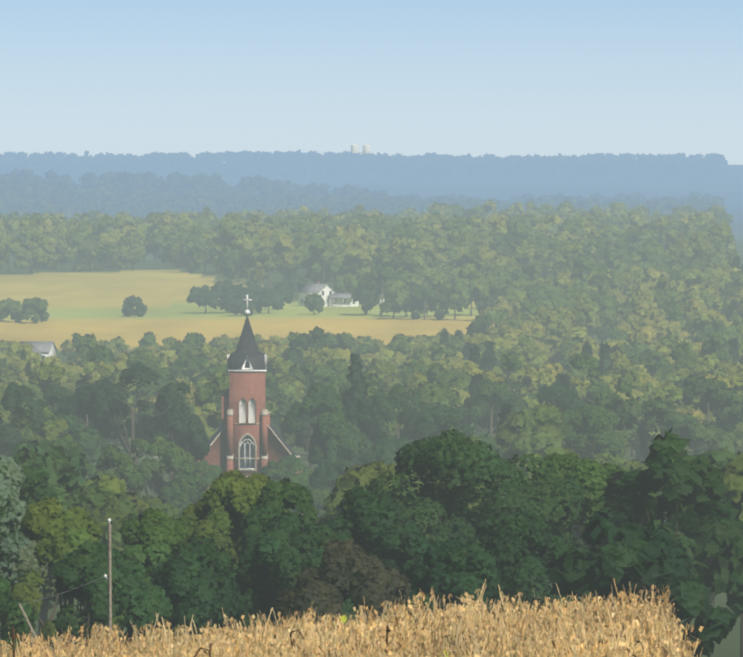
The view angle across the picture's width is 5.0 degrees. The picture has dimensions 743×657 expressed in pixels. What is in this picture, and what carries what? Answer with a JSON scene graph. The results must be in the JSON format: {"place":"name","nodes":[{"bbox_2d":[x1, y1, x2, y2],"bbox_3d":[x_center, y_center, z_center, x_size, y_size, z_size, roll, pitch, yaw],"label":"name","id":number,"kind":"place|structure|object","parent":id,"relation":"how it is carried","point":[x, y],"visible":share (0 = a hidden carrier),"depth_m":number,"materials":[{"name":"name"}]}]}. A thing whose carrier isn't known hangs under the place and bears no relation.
{"place":"outdoors","nodes":[
{"label":"outdoors","id":0,"kind":"place"},
{"bbox_2d":[0,168,725,222],"bbox_3d":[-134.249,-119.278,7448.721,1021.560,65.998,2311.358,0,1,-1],"label":"forest ridge","id":1,"kind":"structure","parent":0,"point":[143,195],"depth_m":7387.35,"materials":[{"name":"blue plant"}]},
{"bbox_2d":[0,150,728,178],"bbox_3d":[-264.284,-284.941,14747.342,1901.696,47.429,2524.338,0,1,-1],"label":"forest ridge","id":2,"kind":"structure","parent":0,"point":[283,165],"depth_m":14031.36,"materials":[{"name":"blue plant"}]},
{"bbox_2d":[351,144,370,153],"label":"silos","id":3,"kind":"object","parent":2,"relation":"on","point":[355,148],"visible":0.42,"depth_m":17592.09,"materials":[{"name":"metal"}]},
{"bbox_2d":[0,162,742,656],"bbox_3d":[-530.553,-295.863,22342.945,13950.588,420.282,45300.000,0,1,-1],"label":"ground","id":4,"kind":"structure","parent":0,"point":[84,302],"depth_m":2734.83,"materials":[{"name":"yellow plant"}]},
{"bbox_2d":[19,341,57,359],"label":"village houses","id":5,"kind":"structure","parent":4,"relation":"on","point":[44,349],"depth_m":2213.30,"materials":[{"name":"white paint"}]},
{"bbox_2d":[18,518,111,650],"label":"utility pole","id":6,"kind":"object","parent":4,"relation":"on","point":[109,586],"visible":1,"depth_m":385.14,"materials":[{"name":"grey wood"}]},
{"bbox_2d":[194,295,301,488],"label":"church","id":7,"kind":"structure","parent":4,"relation":"on","point":[246,439],"depth_m":1359.33,"materials":[{"name":"red brick"}]},
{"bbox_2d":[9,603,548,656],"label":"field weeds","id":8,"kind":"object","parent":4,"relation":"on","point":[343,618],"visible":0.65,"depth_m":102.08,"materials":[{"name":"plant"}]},
{"bbox_2d":[0,263,598,365],"bbox_3d":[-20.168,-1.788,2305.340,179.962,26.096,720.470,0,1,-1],"label":"trees","id":9,"kind":"object","parent":4,"relation":"on","point":[438,296],"visible":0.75,"depth_m":2521.59,"materials":[{"name":"green plant"}]},
{"bbox_2d":[297,281,384,306],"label":"farm house","id":10,"kind":"structure","parent":4,"relation":"on","point":[331,297],"depth_m":2600.84,"materials":[{"name":"white paint"}]},
{"bbox_2d":[0,578,703,656],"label":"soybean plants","id":11,"kind":"object","parent":4,"relation":"on","point":[640,629],"visible":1,"depth_m":104.88,"materials":[{"name":"beige plant"}]},
{"bbox_2d":[0,199,739,295],"bbox_3d":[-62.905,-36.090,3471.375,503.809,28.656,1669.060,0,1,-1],"label":"forest ridge","id":12,"kind":"structure","parent":4,"relation":"on","point":[322,246],"depth_m":2944.89,"materials":[{"name":"green plant"}]},
{"bbox_2d":[0,427,742,656],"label":"tree line","id":13,"kind":"object","parent":4,"relation":"on","point":[258,543],"visible":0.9,"depth_m":443.16,"materials":[{"name":"green plant"}]},
{"bbox_2d":[0,353,742,656],"bbox_3d":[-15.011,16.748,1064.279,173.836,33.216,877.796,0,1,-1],"label":"trees","id":14,"kind":"object","parent":4,"relation":"on","point":[352,433],"visible":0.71,"depth_m":1248.32,"materials":[{"name":"green plant"}]},
{"bbox_2d":[0,255,742,460],"bbox_3d":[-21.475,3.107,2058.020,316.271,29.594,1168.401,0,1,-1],"label":"woods","id":15,"kind":"object","parent":4,"relation":"on","point":[656,352],"visible":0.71,"depth_m":1928.04,"materials":[{"name":"green plant"}]},
{"bbox_2d":[0,0,742,164],"label":"sky","id":16,"kind":"structure","parent":0,"point":[500,78],"materials":[{"name":"blue"}]}
]}

